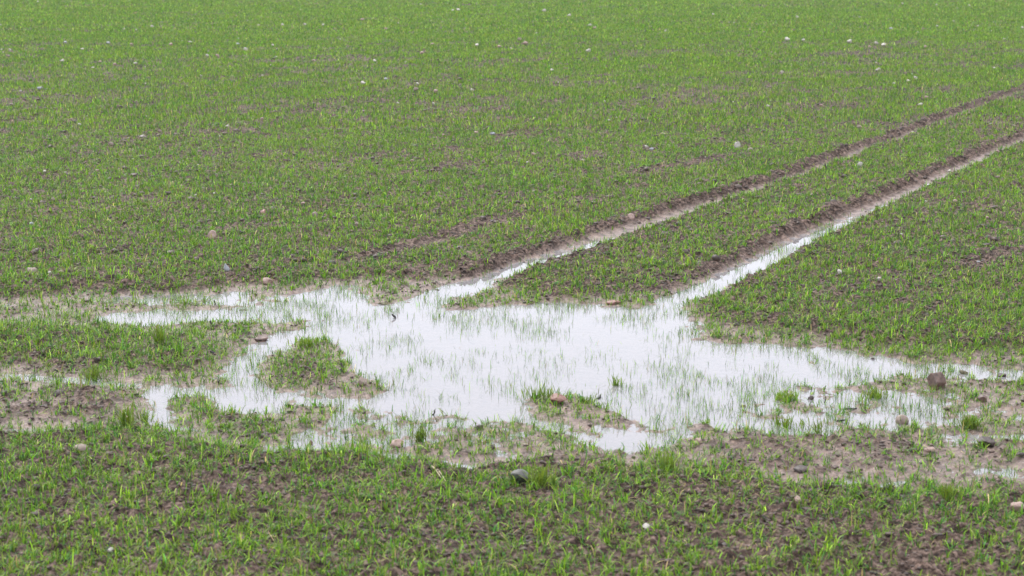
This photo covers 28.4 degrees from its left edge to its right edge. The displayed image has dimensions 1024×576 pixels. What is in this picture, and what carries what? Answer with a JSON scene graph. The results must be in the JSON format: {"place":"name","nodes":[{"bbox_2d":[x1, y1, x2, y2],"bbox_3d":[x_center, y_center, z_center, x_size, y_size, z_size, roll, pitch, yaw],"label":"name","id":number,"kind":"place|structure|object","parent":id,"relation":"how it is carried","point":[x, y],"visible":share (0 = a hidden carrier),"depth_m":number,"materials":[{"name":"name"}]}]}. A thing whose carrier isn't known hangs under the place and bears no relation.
{"place":"outdoors","nodes":[
{"label":"outdoors","id":0,"kind":"place"},
{"bbox_2d":[0,0,1023,575],"bbox_3d":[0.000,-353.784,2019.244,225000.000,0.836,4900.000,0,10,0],"label":"ground","id":1,"kind":"structure","parent":0,"point":[890,190],"depth_m":11.75,"materials":[{"name":"soil"}]},
{"bbox_2d":[27,267,36,273],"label":"stone","id":2,"kind":"object","parent":1,"relation":"on","point":[30,268],"visible":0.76,"depth_m":12.98,"materials":[{"name":"beige stone"}]},
{"bbox_2d":[53,389,63,396],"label":"mud clod","id":3,"kind":"object","parent":1,"relation":"on","point":[57,392],"visible":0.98,"depth_m":9.67,"materials":[{"name":"brown soil"}]},
{"bbox_2d":[73,444,85,451],"bbox_3d":[-1.813,0.669,8.510,0.060,0.028,0.065,0,10,0],"label":"stone","id":4,"kind":"object","parent":1,"relation":"on","point":[82,448],"visible":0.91,"depth_m":8.49,"materials":[{"name":"beige stone"}]},
{"bbox_2d":[103,400,145,428],"bbox_3d":[-1.713,0.554,8.982,0.209,0.127,0.174,6,12,31],"label":"grass tuft","id":5,"kind":"object","parent":1,"relation":"on","point":[130,415],"visible":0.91,"depth_m":8.97,"materials":[{"name":"green plant"}]},
{"bbox_2d":[136,411,155,421],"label":"grass tuft","id":6,"kind":"object","parent":1,"relation":"on","point":[143,419],"visible":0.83,"depth_m":9.23,"materials":[{"name":"green plant"}]},
{"bbox_2d":[146,322,175,344],"bbox_3d":[-1.877,0.235,10.795,0.182,0.133,0.192,0,10,0],"label":"grass tuft","id":7,"kind":"object","parent":1,"relation":"on","point":[161,337],"visible":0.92,"depth_m":10.80,"materials":[{"name":"green plant"}]},
{"bbox_2d":[208,230,215,239],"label":"stone","id":8,"kind":"object","parent":1,"relation":"on","point":[213,234],"visible":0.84,"depth_m":14.34,"materials":[{"name":"beige stone"}]},
{"bbox_2d":[254,336,267,340],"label":"stone","id":9,"kind":"object","parent":1,"relation":"on","point":[262,338],"visible":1,"depth_m":11.02,"materials":[{"name":"brown stone"}]},
{"bbox_2d":[262,277,272,284],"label":"stone","id":10,"kind":"object","parent":1,"relation":"on","point":[266,280],"visible":0.93,"depth_m":12.72,"materials":[{"name":"beige stone"}]},
{"bbox_2d":[288,336,316,347],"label":"grass tuft","id":11,"kind":"object","parent":1,"relation":"on","point":[301,343],"visible":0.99,"depth_m":10.79,"materials":[{"name":"green plant"}]},
{"bbox_2d":[358,376,366,385],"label":"stone","id":12,"kind":"object","parent":1,"relation":"on","point":[361,380],"visible":0.98,"depth_m":9.85,"materials":[{"name":"beige stone"}]},
{"bbox_2d":[390,439,403,447],"bbox_3d":[-0.493,0.675,8.767,0.056,0.042,0.070,5,11,25],"label":"stone","id":13,"kind":"object","parent":1,"relation":"on","point":[395,442],"visible":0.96,"depth_m":8.75,"materials":[{"name":"beige stone"}]},
{"bbox_2d":[404,423,434,441],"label":"grass tuft","id":14,"kind":"object","parent":1,"relation":"on","point":[420,435],"visible":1,"depth_m":8.83,"materials":[{"name":"green plant"}]},
{"bbox_2d":[475,424,482,429],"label":"mud clod","id":15,"kind":"object","parent":1,"relation":"on","point":[479,426],"visible":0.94,"depth_m":9.07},
{"bbox_2d":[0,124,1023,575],"bbox_3d":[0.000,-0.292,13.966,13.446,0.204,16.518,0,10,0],"label":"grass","id":16,"kind":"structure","parent":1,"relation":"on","point":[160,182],"depth_m":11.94,"materials":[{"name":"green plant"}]},
{"bbox_2d":[0,35,1023,575],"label":"soil crumbs","id":17,"kind":"object","parent":1,"relation":"on","point":[526,537],"visible":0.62,"depth_m":12.56,"materials":[{"name":"brown soil"}]},
{"bbox_2d":[12,36,1023,565],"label":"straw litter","id":18,"kind":"object","parent":1,"relation":"on","point":[646,226],"visible":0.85,"depth_m":12.43,"materials":[{"name":"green plant"}]},
{"bbox_2d":[510,469,527,483],"bbox_3d":[0.039,0.756,8.031,0.080,0.076,0.067,6,11,29],"label":"stone","id":19,"kind":"object","parent":1,"relation":"on","point":[518,472],"visible":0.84,"depth_m":8.01,"materials":[{"name":"grey stone"}]},
{"bbox_2d":[521,381,549,401],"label":"grass tuft","id":20,"kind":"object","parent":1,"relation":"on","point":[534,390],"visible":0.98,"depth_m":9.61,"materials":[{"name":"green plant"}]},
{"bbox_2d":[519,462,557,489],"bbox_3d":[0.113,0.729,7.938,0.186,0.098,0.129,0,10,0],"label":"grass tuft","id":21,"kind":"object","parent":1,"relation":"on","point":[540,478],"visible":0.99,"depth_m":7.92,"materials":[{"name":"green plant"}]},
{"bbox_2d":[540,383,563,403],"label":"grass tuft","id":22,"kind":"object","parent":1,"relation":"on","point":[548,395],"visible":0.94,"depth_m":9.59,"materials":[{"name":"green plant"}]},
{"bbox_2d":[550,393,566,403],"bbox_3d":[0.218,0.523,9.560,0.079,0.049,0.095,0,10,0],"label":"stone","id":23,"kind":"object","parent":1,"relation":"on","point":[558,398],"visible":0.98,"depth_m":9.54,"materials":[{"name":"beige stone"}]},
{"bbox_2d":[575,394,596,403],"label":"grass tuft","id":24,"kind":"object","parent":1,"relation":"on","point":[588,399],"visible":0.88,"depth_m":9.56,"materials":[{"name":"green plant"}]},
{"bbox_2d":[606,300,619,304],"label":"stone","id":25,"kind":"object","parent":1,"relation":"on","point":[613,302],"visible":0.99,"depth_m":12.10,"materials":[{"name":"stone"}]},
{"bbox_2d":[628,213,634,219],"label":"stone","id":26,"kind":"object","parent":1,"relation":"on","point":[631,216],"visible":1,"depth_m":15.42,"materials":[{"name":"beige stone"}]},
{"bbox_2d":[656,449,683,471],"bbox_3d":[0.638,0.705,8.184,0.143,0.097,0.172,0,10,0],"label":"grass tuft","id":27,"kind":"object","parent":1,"relation":"on","point":[663,463],"visible":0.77,"depth_m":8.18,"materials":[{"name":"green plant"}]},
{"bbox_2d":[693,437,701,443],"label":"stone","id":28,"kind":"object","parent":1,"relation":"on","point":[699,440],"visible":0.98,"depth_m":8.78,"materials":[{"name":"beige stone"}]},
{"bbox_2d":[734,141,740,148],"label":"stone","id":29,"kind":"object","parent":1,"relation":"on","point":[737,145],"visible":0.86,"depth_m":20.20,"materials":[{"name":"beige stone"}]},
{"bbox_2d":[772,387,799,403],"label":"grass tuft","id":30,"kind":"object","parent":1,"relation":"on","point":[781,395],"visible":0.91,"depth_m":9.61,"materials":[{"name":"green plant"}]},
{"bbox_2d":[763,411,809,430],"bbox_3d":[1.249,0.595,9.130,0.196,0.073,0.192,6,12,31],"label":"grass tuft","id":31,"kind":"object","parent":1,"relation":"on","point":[785,423],"visible":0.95,"depth_m":9.11,"materials":[{"name":"green plant"}]},
{"bbox_2d":[793,465,806,473],"bbox_3d":[1.186,0.744,8.338,0.057,0.027,0.079,0,10,0],"label":"stone","id":32,"kind":"object","parent":1,"relation":"on","point":[799,469],"visible":1,"depth_m":8.32,"materials":[{"name":"grey stone"}]},
{"bbox_2d":[857,385,893,401],"bbox_3d":[1.739,0.497,9.703,0.188,0.065,0.176,-5,11,-24],"label":"grass tuft","id":33,"kind":"object","parent":1,"relation":"on","point":[876,393],"visible":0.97,"depth_m":9.69,"materials":[{"name":"green plant"}]},
{"bbox_2d":[895,414,908,424],"bbox_3d":[1.769,0.601,9.191,0.060,0.056,0.066,0,10,0],"label":"stone","id":34,"kind":"object","parent":1,"relation":"on","point":[903,419],"visible":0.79,"depth_m":9.17,"materials":[{"name":"beige stone"}]},
{"bbox_2d":[924,447,935,451],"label":"stone","id":35,"kind":"object","parent":1,"relation":"on","point":[928,449],"visible":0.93,"depth_m":8.64,"materials":[{"name":"beige stone"}]},
{"bbox_2d":[927,372,945,389],"bbox_3d":[2.077,0.455,9.889,0.082,0.098,0.093,-4,11,-22],"label":"stone","id":36,"kind":"object","parent":1,"relation":"on","point":[938,379],"visible":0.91,"depth_m":9.86,"materials":[{"name":"brown stone"}]},
{"bbox_2d":[935,480,966,500],"bbox_3d":[1.694,0.777,7.817,0.122,0.080,0.131,0,10,0],"label":"grass tuft","id":37,"kind":"object","parent":1,"relation":"on","point":[947,492],"visible":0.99,"depth_m":7.81,"materials":[{"name":"green plant"}]},
{"bbox_2d":[952,411,994,430],"bbox_3d":[2.065,0.594,9.068,0.190,0.074,0.165,4,11,23],"label":"grass tuft","id":38,"kind":"object","parent":1,"relation":"on","point":[972,422],"visible":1,"depth_m":9.06,"materials":[{"name":"green plant"}]},
{"bbox_2d":[977,394,986,401],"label":"stone","id":39,"kind":"object","parent":1,"relation":"on","point":[983,398],"visible":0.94,"depth_m":9.58,"materials":[{"name":"brown stone"}]},
{"bbox_2d":[976,436,994,447],"bbox_3d":[2.051,0.668,8.747,0.067,0.047,0.080,-7,12,-34],"label":"mud clod","id":40,"kind":"object","parent":1,"relation":"on","point":[985,440],"visible":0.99,"depth_m":8.73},
{"bbox_2d":[1010,501,1023,511],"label":"stone","id":41,"kind":"object","parent":1,"relation":"on","point":[1015,505],"visible":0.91,"depth_m":7.69,"materials":[{"name":"beige stone"}]},
{"bbox_2d":[0,0,1023,131],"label":"field grass","id":42,"kind":"structure","parent":0,"point":[149,10],"depth_m":34.82,"materials":[{"name":"green plant"}]},
{"bbox_2d":[2,184,1023,486],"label":"water","id":43,"kind":"structure","parent":0,"point":[636,342],"depth_m":10.39,"materials":[{"name":"liquid"}]},
{"bbox_2d":[79,361,109,380],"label":"grass tuft","id":44,"kind":"object","parent":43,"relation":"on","point":[93,372],"visible":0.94,"depth_m":10.06,"materials":[{"name":"green plant"}]},
{"bbox_2d":[607,374,623,385],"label":"grass tuft","id":45,"kind":"object","parent":43,"relation":"on","point":[614,382],"visible":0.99,"depth_m":9.95,"materials":[{"name":"green plant"}]},
{"bbox_2d":[807,420,828,433],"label":"grass tuft","id":46,"kind":"object","parent":43,"relation":"on","point":[818,428],"visible":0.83,"depth_m":8.98,"materials":[{"name":"green plant"}]},
{"bbox_2d":[959,370,967,374],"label":"stone","id":47,"kind":"object","parent":43,"relation":"on","point":[962,372],"visible":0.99,"depth_m":10.21,"materials":[{"name":"beige stone"}]},
{"bbox_2d":[2,177,1023,485],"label":"flooded grass","id":48,"kind":"structure","parent":0,"point":[452,317],"depth_m":10.13,"materials":[{"name":"green plant"}]}
]}

